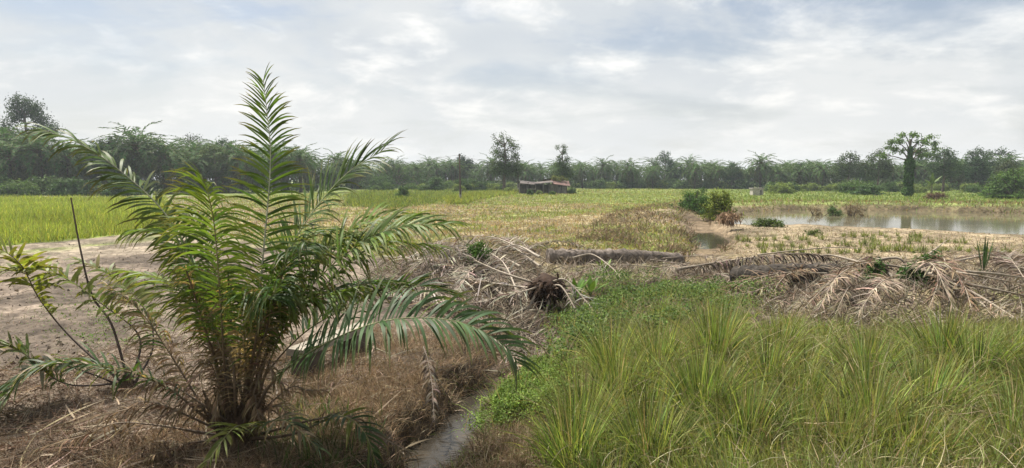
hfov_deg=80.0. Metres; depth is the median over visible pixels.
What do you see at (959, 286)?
dead palm frond
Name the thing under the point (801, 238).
crop seedling
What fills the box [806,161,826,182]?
oil palm
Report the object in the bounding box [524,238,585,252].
dead palm frond
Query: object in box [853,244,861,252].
crop seedling
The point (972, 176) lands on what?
tree
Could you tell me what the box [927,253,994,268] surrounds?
dead palm frond
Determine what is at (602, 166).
oil palm
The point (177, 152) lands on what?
oil palm
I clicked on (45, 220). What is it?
bright grass
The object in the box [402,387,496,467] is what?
ditch water
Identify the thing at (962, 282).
dead palm frond
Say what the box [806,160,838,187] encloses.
oil palm
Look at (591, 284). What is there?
leafy plant
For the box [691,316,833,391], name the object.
grass tussock
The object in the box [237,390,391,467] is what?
weeds
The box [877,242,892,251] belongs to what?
crop seedling
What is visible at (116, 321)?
creeper
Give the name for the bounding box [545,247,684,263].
felled palm log
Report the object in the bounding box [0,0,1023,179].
sky
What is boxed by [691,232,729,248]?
channel water
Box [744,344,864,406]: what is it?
grass tussock
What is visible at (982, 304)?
dead palm frond
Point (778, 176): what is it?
oil palm
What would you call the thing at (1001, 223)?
pond water
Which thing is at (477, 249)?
bush
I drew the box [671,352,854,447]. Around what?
grass tussock
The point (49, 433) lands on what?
leaf litter
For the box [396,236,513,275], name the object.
dead palm frond
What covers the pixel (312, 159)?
oil palm
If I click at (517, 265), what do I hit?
dead palm frond
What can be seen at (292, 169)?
oil palm
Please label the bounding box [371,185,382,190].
bush
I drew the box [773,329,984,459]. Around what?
grass tussock
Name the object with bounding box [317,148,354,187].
oil palm
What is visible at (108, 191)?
bush
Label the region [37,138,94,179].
oil palm
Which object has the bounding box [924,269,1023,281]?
dead palm frond
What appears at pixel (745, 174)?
forest tree
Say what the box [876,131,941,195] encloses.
vine covered tree
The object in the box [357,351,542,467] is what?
bank grass
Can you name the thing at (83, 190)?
bush
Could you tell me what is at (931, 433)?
grass tussock
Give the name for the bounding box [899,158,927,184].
oil palm
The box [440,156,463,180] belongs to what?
oil palm
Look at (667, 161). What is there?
forest tree
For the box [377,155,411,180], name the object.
oil palm
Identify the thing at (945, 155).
tree
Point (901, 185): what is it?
bush
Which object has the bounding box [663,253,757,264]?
dead palm frond
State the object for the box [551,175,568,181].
roof creeper
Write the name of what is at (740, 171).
forest tree
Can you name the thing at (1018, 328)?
grass tussock
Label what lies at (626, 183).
bush
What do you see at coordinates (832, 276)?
dead palm frond
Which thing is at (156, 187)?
undergrowth
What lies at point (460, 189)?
utility pole
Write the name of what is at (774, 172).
oil palm
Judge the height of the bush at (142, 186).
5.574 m
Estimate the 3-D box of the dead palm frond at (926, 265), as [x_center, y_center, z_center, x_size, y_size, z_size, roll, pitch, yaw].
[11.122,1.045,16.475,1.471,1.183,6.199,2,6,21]
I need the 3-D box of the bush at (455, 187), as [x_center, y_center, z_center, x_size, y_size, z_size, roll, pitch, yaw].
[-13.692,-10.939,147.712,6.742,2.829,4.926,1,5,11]
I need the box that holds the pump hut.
[749,188,764,194]
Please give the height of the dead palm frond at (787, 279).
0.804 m
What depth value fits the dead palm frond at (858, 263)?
15.19 m
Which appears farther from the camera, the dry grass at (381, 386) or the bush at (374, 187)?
the bush at (374, 187)
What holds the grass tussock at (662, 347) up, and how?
on the ground at (62, 250)
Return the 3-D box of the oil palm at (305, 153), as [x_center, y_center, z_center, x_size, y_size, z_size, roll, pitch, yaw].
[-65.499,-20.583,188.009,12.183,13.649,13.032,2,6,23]
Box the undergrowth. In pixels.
[14,177,983,193]
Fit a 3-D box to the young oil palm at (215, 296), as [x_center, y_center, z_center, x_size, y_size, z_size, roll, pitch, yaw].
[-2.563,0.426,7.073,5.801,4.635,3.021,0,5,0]
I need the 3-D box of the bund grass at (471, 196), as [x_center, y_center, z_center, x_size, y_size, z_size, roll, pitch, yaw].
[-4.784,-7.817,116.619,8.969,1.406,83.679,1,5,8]
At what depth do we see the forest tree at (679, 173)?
208.46 m
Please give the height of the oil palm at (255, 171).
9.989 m
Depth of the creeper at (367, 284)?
18.24 m
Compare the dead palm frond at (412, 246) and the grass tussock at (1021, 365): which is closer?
the grass tussock at (1021, 365)
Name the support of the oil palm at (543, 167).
on the ground at (62, 250)
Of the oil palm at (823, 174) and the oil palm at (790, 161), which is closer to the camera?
the oil palm at (823, 174)
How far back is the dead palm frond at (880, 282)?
14.49 m
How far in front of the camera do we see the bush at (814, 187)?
159.87 m
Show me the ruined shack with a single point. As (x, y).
(544, 188)
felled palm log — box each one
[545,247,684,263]
[730,261,846,285]
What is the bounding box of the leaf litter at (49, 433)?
[0,330,287,467]
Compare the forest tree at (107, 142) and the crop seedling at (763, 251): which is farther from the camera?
the forest tree at (107, 142)
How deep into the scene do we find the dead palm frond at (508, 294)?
15.10 m
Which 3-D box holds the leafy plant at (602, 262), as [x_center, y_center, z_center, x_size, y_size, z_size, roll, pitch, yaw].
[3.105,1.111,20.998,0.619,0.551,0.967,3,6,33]
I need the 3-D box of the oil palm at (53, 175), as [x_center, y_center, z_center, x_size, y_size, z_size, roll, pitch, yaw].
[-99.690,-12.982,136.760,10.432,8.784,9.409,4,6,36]
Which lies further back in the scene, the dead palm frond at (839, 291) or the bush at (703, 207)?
the bush at (703, 207)
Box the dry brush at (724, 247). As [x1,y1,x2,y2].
[561,199,735,265]
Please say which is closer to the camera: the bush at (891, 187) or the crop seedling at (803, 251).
the crop seedling at (803, 251)
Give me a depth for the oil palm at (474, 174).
211.81 m
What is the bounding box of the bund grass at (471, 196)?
[443,189,518,204]
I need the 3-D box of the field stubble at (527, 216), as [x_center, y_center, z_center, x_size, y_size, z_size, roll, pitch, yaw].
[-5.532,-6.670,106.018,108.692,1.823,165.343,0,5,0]
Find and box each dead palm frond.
[370,237,450,255]
[375,286,494,310]
[380,252,507,298]
[395,236,520,267]
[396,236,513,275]
[398,232,528,266]
[416,277,536,307]
[420,346,443,427]
[421,249,531,281]
[425,261,526,290]
[427,233,533,264]
[429,238,521,298]
[448,241,540,298]
[476,234,533,255]
[480,236,540,266]
[495,339,527,381]
[510,294,536,358]
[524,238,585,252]
[528,298,549,359]
[553,278,603,319]
[553,284,588,320]
[564,259,656,277]
[571,253,623,283]
[650,259,729,282]
[658,260,700,284]
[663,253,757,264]
[675,251,846,272]
[714,265,826,302]
[718,254,858,298]
[737,260,864,295]
[757,246,871,255]
[763,262,847,300]
[766,263,855,308]
[791,255,878,320]
[810,261,869,318]
[828,269,869,320]
[849,267,913,318]
[875,256,928,314]
[884,255,962,313]
[913,247,969,323]
[913,267,1023,289]
[921,252,985,317]
[922,238,949,257]
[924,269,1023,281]
[926,271,1021,318]
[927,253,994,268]
[930,276,1023,297]
[935,279,1003,317]
[952,248,1023,275]
[957,248,1023,267]
[970,245,1023,279]
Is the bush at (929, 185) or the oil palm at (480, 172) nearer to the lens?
the bush at (929, 185)
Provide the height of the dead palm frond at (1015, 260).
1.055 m
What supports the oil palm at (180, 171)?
on the ground at (62, 250)
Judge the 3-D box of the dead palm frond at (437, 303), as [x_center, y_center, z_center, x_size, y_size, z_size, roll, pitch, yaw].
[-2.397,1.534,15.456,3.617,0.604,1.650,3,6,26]
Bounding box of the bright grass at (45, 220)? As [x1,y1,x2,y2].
[0,193,167,245]
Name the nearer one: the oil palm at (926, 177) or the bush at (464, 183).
the bush at (464, 183)
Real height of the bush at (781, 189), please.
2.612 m
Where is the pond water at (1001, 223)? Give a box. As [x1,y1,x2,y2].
[730,210,1023,234]
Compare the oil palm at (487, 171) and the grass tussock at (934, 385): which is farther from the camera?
the oil palm at (487, 171)
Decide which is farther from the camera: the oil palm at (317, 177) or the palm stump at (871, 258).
the oil palm at (317, 177)
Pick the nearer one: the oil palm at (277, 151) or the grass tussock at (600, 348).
the grass tussock at (600, 348)
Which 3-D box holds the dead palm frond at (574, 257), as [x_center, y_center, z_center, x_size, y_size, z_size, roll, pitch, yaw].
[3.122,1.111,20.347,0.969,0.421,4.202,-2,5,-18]
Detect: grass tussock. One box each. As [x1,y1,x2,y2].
[481,361,664,467]
[508,345,660,445]
[544,324,686,412]
[548,304,675,375]
[557,361,732,467]
[583,302,716,374]
[616,309,797,427]
[645,278,788,368]
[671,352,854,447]
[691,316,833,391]
[736,301,834,354]
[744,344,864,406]
[770,370,913,454]
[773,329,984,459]
[795,313,941,386]
[836,381,1009,466]
[841,329,1016,425]
[860,287,1023,370]
[889,300,1023,389]
[941,367,1023,429]
[954,304,1023,369]
[966,333,1023,393]
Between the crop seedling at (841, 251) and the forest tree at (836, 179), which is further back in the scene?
the forest tree at (836, 179)
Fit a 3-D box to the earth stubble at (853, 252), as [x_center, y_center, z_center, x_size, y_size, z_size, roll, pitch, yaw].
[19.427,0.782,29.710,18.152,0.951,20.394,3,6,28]
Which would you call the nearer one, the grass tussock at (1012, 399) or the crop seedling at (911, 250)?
the grass tussock at (1012, 399)
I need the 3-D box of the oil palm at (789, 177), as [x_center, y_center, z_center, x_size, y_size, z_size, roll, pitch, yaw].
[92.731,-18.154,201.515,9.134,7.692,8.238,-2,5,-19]
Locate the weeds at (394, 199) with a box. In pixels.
[340,188,500,208]
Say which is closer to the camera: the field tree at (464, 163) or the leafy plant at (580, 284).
the leafy plant at (580, 284)
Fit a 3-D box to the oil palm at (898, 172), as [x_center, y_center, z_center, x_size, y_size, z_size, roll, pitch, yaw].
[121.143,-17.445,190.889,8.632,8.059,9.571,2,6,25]
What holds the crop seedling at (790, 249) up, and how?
on the ground at (62, 250)
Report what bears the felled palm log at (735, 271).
on the ground at (62, 250)
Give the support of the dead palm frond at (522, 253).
on the ground at (62, 250)
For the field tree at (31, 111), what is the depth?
147.55 m
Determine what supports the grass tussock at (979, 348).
on the ground at (62, 250)
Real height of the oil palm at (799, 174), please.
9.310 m
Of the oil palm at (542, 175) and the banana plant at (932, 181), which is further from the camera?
the oil palm at (542, 175)
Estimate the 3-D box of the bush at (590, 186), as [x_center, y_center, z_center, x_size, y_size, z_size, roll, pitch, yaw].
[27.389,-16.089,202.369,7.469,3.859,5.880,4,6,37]
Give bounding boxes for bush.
[0,174,13,194]
[0,178,46,196]
[21,174,63,195]
[40,178,77,196]
[61,177,83,195]
[75,179,100,195]
[84,184,128,195]
[94,173,144,196]
[127,175,148,194]
[343,177,366,188]
[365,162,418,187]
[365,178,386,190]
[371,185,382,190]
[382,182,394,189]
[394,186,413,196]
[404,183,417,190]
[418,184,429,190]
[424,177,446,190]
[442,181,454,188]
[443,183,466,191]
[454,178,477,190]
[462,239,494,266]
[468,179,478,185]
[474,181,487,190]
[486,182,498,189]
[492,185,499,190]
[506,182,516,188]
[526,189,534,194]
[565,187,575,193]
[586,181,603,188]
[594,180,607,188]
[605,181,619,188]
[617,181,628,188]
[618,176,635,187]
[634,178,644,187]
[648,180,669,188]
[664,177,676,188]
[669,187,708,211]
[671,179,688,188]
[694,195,710,215]
[696,187,750,220]
[734,178,749,188]
[743,218,787,227]
[763,181,777,190]
[765,181,799,192]
[768,184,795,193]
[789,182,800,190]
[796,184,811,191]
[804,228,821,235]
[807,182,824,190]
[808,206,831,215]
[822,183,832,190]
[825,202,844,215]
[829,183,844,190]
[833,178,867,192]
[843,184,894,194]
[843,200,867,215]
[856,180,884,191]
[857,257,888,282]
[882,181,901,191]
[895,250,957,286]
[896,182,903,188]
[914,186,928,192]
[924,182,937,189]
[933,183,953,190]
[958,182,976,190]
[964,183,984,192]
[972,165,1023,198]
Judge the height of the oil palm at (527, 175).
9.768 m
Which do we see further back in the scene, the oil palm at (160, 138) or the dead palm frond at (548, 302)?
the oil palm at (160, 138)
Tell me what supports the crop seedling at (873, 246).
on the ground at (62, 250)
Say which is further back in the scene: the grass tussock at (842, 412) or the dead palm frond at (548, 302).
the dead palm frond at (548, 302)
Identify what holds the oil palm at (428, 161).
on the ground at (62, 250)
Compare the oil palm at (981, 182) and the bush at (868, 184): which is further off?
the oil palm at (981, 182)
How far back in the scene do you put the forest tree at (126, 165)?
126.94 m
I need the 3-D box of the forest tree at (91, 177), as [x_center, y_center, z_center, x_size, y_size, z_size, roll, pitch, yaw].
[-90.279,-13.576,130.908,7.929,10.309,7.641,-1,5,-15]
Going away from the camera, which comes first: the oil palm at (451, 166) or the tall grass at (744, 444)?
the tall grass at (744, 444)
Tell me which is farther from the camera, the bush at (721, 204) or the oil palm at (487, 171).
the oil palm at (487, 171)
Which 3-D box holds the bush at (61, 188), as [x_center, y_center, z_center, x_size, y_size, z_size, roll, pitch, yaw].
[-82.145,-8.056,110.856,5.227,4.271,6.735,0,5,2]
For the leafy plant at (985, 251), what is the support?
on the ground at (62, 250)
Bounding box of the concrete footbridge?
[286,323,370,376]
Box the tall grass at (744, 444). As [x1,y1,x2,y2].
[504,297,1023,467]
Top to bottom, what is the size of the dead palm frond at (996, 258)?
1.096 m
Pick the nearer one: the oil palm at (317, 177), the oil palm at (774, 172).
the oil palm at (317, 177)
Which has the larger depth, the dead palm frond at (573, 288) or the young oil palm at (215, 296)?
the dead palm frond at (573, 288)
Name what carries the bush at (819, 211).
on the ground at (62, 250)
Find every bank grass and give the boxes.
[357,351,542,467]
[676,188,1023,213]
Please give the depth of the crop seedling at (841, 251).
25.65 m
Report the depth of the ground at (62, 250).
18.00 m
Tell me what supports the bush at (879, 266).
on the ground at (62, 250)
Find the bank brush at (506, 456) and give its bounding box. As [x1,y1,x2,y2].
[452,356,593,467]
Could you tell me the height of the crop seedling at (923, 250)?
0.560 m
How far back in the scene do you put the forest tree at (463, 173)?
217.51 m
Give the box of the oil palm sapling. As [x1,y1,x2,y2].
[0,198,163,409]
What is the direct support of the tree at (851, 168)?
on the ground at (62, 250)
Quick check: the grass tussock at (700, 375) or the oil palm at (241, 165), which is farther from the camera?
the oil palm at (241, 165)
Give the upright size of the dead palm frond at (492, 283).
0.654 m
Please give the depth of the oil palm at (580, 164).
235.11 m
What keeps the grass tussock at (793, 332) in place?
on the ground at (62, 250)
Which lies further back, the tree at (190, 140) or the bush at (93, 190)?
the tree at (190, 140)
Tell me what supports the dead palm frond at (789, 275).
on the ground at (62, 250)
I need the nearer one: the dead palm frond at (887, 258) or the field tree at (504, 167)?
the dead palm frond at (887, 258)
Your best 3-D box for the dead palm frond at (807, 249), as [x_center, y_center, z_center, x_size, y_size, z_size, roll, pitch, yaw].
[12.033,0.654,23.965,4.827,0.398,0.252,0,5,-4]
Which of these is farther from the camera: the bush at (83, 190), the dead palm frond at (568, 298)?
the bush at (83, 190)
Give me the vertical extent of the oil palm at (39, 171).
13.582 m
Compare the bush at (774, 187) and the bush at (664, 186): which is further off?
the bush at (664, 186)
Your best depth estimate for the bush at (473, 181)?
157.85 m
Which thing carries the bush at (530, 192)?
on the ground at (62, 250)
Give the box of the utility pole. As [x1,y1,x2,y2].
[458,154,461,198]
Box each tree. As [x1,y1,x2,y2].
[0,91,65,146]
[1,126,29,176]
[71,154,103,184]
[86,132,134,171]
[106,151,148,177]
[167,132,207,159]
[190,144,237,189]
[201,135,238,191]
[446,164,468,180]
[453,151,477,178]
[486,130,525,188]
[552,144,575,186]
[653,150,676,179]
[668,163,686,181]
[705,166,724,187]
[724,161,744,188]
[727,167,745,188]
[744,168,758,180]
[787,161,811,182]
[829,162,855,182]
[830,150,868,180]
[855,148,896,185]
[856,166,875,182]
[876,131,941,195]
[916,147,943,186]
[922,146,968,191]
[937,156,964,184]
[958,154,994,183]
[961,145,998,182]
[985,146,1021,169]
[993,159,1021,184]
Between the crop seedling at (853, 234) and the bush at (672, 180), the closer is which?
the crop seedling at (853, 234)
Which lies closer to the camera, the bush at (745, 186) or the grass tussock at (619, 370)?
the grass tussock at (619, 370)
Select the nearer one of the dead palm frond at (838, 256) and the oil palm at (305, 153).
the dead palm frond at (838, 256)
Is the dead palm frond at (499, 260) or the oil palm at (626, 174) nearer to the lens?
the dead palm frond at (499, 260)
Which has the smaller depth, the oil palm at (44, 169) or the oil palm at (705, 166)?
the oil palm at (44, 169)
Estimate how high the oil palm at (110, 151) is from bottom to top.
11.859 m
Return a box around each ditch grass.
[449,341,597,435]
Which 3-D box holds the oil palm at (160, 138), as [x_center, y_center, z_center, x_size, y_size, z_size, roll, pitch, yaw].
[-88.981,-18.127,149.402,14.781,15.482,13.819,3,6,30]
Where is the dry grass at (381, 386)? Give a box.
[67,315,522,467]
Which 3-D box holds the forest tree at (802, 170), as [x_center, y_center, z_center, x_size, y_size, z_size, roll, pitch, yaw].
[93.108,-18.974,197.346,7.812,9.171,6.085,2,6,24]
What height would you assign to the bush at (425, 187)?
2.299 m
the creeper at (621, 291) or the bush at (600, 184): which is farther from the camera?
the bush at (600, 184)
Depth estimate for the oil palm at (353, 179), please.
175.28 m
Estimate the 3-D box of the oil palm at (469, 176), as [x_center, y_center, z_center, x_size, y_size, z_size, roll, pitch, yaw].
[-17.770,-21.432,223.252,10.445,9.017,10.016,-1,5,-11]
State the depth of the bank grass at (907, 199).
92.05 m
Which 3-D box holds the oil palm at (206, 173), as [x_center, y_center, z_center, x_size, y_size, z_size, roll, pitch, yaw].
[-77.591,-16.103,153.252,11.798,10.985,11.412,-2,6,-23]
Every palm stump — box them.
[524,271,571,306]
[854,256,894,277]
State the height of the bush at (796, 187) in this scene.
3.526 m
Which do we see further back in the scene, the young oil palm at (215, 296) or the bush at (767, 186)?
the bush at (767, 186)
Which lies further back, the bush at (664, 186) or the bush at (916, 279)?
the bush at (664, 186)
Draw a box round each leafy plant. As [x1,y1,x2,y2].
[566,277,593,299]
[582,274,607,296]
[595,260,613,271]
[976,235,993,279]
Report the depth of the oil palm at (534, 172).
227.91 m
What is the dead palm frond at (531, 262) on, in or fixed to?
on the ground at (62, 250)
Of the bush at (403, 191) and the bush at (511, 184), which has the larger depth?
the bush at (511, 184)
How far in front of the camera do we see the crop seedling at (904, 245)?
27.17 m
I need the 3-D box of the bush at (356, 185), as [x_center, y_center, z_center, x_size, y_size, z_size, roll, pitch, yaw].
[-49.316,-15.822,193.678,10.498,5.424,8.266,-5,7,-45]
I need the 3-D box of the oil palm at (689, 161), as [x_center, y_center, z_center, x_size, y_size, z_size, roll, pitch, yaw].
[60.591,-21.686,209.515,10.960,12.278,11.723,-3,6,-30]
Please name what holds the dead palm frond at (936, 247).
on the ground at (62, 250)
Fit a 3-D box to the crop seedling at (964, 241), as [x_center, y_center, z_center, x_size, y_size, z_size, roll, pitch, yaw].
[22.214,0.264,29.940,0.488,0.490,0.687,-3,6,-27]
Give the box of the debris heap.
[923,192,947,199]
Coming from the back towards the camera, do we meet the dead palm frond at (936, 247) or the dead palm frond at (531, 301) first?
the dead palm frond at (936, 247)
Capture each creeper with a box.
[21,284,193,344]
[312,263,410,312]
[456,351,592,443]
[534,265,785,363]
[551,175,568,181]
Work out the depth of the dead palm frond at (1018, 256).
21.48 m
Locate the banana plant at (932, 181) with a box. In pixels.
[925,173,941,192]
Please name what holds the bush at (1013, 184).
on the ground at (62, 250)
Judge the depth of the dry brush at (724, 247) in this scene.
34.85 m
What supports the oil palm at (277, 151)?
on the ground at (62, 250)
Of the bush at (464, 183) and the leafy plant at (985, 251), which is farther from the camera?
the bush at (464, 183)
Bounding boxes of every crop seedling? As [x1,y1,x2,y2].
[758,245,768,252]
[774,244,788,252]
[783,244,796,252]
[797,243,808,252]
[798,233,806,240]
[816,231,827,239]
[838,243,848,253]
[840,237,851,245]
[847,231,856,237]
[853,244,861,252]
[858,237,868,245]
[861,241,876,249]
[864,245,873,253]
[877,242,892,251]
[890,242,904,250]
[900,239,911,250]
[907,244,918,252]
[915,244,931,253]
[949,243,963,250]
[960,236,971,243]
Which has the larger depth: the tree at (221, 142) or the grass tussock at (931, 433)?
the tree at (221, 142)
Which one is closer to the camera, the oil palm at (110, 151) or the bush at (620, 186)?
the oil palm at (110, 151)
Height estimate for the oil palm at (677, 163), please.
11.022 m
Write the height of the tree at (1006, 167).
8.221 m
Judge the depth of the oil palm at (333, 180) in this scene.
161.74 m
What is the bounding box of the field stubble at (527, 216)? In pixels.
[169,188,708,265]
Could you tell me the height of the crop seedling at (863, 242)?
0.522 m
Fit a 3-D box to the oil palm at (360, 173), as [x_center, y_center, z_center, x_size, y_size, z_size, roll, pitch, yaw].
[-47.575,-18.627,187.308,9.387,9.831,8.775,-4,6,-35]
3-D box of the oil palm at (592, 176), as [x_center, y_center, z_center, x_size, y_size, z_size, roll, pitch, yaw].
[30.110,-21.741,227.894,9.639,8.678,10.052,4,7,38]
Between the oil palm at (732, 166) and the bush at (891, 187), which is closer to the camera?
the bush at (891, 187)
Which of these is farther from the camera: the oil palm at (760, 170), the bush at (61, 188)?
the oil palm at (760, 170)
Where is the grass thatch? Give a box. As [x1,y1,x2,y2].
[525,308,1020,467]
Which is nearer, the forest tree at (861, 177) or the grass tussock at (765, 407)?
the grass tussock at (765, 407)
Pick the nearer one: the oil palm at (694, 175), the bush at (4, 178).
the bush at (4, 178)
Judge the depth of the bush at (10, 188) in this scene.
109.69 m
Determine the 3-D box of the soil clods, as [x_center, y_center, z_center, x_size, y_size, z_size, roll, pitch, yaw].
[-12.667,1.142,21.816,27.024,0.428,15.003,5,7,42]
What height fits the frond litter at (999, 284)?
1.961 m
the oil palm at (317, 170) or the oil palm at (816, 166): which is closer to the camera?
the oil palm at (317, 170)
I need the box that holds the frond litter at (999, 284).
[354,235,1023,380]
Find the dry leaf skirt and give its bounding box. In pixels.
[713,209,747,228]
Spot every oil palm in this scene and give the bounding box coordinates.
[0,62,544,467]
[0,121,34,178]
[0,127,76,185]
[0,139,47,183]
[4,125,66,180]
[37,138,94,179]
[48,158,83,179]
[60,140,123,182]
[77,139,127,183]
[95,120,174,184]
[122,128,174,190]
[129,138,197,193]
[145,146,189,189]
[156,135,217,190]
[167,146,197,187]
[172,148,214,191]
[180,148,212,181]
[192,139,251,181]
[200,147,248,191]
[209,142,269,192]
[246,140,300,191]
[246,153,267,188]
[255,138,297,182]
[269,150,305,189]
[275,143,323,191]
[287,146,319,181]
[297,159,331,190]
[302,147,326,189]
[305,161,327,187]
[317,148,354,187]
[317,162,344,188]
[338,157,368,188]
[353,159,370,188]
[362,168,380,184]
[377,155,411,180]
[400,163,421,180]
[401,162,430,182]
[416,153,443,174]
[425,160,451,179]
[438,159,460,181]
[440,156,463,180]
[462,163,474,180]
[464,171,485,181]
[467,163,489,177]
[477,153,501,180]
[506,160,523,183]
[513,161,540,184]
[528,164,544,181]
[529,161,550,179]
[532,169,550,184]
[539,162,558,184]
[546,159,575,186]
[570,160,589,178]
[570,164,590,183]
[572,159,594,187]
[585,167,602,182]
[590,155,616,179]
[605,160,630,181]
[615,158,645,188]
[637,164,664,187]
[640,165,666,188]
[641,156,664,178]
[661,167,684,183]
[662,157,684,178]
[672,154,705,186]
[679,162,712,188]
[698,159,717,179]
[702,162,725,181]
[703,159,723,179]
[704,162,731,188]
[717,161,747,173]
[741,150,777,187]
[745,168,763,186]
[762,163,788,181]
[762,165,792,183]
[775,159,804,181]
[776,159,797,173]
[780,168,801,182]
[784,163,817,184]
[796,159,819,181]
[805,158,832,183]
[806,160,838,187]
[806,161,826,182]
[880,164,903,182]
[892,166,904,182]
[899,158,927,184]
[919,164,930,186]
[921,161,948,183]
[946,158,977,189]
[965,151,1000,179]
[971,165,997,186]
[991,154,1023,172]
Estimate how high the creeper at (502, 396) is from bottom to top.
0.730 m
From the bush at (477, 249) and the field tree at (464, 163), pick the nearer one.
the bush at (477, 249)
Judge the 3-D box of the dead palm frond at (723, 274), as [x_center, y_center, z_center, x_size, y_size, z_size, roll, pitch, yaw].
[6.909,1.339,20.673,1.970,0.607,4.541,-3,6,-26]
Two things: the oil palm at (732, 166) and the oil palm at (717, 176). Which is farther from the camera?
the oil palm at (732, 166)
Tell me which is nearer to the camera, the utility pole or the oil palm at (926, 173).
the utility pole
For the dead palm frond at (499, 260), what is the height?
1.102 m
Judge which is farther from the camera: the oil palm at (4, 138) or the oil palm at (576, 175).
the oil palm at (576, 175)
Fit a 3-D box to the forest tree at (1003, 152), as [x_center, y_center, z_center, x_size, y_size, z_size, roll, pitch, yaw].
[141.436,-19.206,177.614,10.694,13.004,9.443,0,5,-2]
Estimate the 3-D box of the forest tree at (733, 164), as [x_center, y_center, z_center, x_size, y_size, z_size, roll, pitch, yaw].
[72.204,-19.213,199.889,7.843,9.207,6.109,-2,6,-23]
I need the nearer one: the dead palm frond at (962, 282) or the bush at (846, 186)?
the dead palm frond at (962, 282)
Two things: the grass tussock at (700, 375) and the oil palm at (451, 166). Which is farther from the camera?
the oil palm at (451, 166)
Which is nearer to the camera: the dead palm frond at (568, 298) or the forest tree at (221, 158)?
the dead palm frond at (568, 298)
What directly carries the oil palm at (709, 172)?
on the ground at (62, 250)
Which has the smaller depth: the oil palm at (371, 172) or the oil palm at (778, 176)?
the oil palm at (778, 176)
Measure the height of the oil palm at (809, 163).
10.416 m
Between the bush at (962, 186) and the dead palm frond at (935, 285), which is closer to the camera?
the dead palm frond at (935, 285)
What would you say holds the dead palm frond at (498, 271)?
on the ground at (62, 250)
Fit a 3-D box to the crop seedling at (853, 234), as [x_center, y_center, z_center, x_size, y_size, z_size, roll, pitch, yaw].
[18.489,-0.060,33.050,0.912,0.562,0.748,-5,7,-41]
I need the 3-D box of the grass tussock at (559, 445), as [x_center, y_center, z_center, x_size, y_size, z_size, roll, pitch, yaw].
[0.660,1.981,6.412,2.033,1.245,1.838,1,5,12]
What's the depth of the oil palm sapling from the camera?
9.11 m
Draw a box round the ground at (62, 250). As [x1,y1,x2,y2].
[0,180,1023,467]
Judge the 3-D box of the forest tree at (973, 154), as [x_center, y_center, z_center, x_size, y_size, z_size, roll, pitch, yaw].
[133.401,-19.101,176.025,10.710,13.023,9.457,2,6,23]
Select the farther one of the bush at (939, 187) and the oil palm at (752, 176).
the oil palm at (752, 176)
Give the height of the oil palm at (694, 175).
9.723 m
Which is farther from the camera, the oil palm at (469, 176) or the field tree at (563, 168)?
the oil palm at (469, 176)
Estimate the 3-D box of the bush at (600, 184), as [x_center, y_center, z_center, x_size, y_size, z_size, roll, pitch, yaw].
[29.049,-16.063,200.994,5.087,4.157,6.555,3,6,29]
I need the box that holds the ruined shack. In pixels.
[519,179,569,193]
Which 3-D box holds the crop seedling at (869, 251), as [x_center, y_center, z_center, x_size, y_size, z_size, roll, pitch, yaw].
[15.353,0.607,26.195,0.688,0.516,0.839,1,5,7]
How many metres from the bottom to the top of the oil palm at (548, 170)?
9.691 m
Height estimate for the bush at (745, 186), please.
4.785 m
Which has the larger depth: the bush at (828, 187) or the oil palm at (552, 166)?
the oil palm at (552, 166)
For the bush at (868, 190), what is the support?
on the ground at (62, 250)
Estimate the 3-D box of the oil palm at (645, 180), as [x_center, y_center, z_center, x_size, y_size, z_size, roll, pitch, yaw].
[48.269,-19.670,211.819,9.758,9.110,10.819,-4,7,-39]
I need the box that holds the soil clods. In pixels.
[0,241,394,399]
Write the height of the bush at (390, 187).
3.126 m
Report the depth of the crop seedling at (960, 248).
27.44 m
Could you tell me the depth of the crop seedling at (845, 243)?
28.59 m
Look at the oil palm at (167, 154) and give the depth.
130.09 m
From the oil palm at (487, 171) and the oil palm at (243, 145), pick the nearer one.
the oil palm at (243, 145)
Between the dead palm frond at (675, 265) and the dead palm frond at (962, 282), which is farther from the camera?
the dead palm frond at (675, 265)
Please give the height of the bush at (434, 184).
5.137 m
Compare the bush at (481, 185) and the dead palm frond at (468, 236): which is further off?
the bush at (481, 185)
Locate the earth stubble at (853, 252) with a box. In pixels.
[713,225,1023,267]
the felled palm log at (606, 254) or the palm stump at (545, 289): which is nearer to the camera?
the palm stump at (545, 289)
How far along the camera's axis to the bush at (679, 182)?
203.55 m
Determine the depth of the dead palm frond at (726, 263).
20.21 m
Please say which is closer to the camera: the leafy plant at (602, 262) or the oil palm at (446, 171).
the leafy plant at (602, 262)
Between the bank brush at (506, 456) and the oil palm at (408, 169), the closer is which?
the bank brush at (506, 456)
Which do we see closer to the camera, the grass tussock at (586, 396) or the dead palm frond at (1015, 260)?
the grass tussock at (586, 396)
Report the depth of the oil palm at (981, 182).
167.20 m
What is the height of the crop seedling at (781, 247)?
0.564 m
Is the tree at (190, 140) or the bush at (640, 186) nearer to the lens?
the tree at (190, 140)
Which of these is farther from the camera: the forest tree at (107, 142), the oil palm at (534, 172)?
the oil palm at (534, 172)

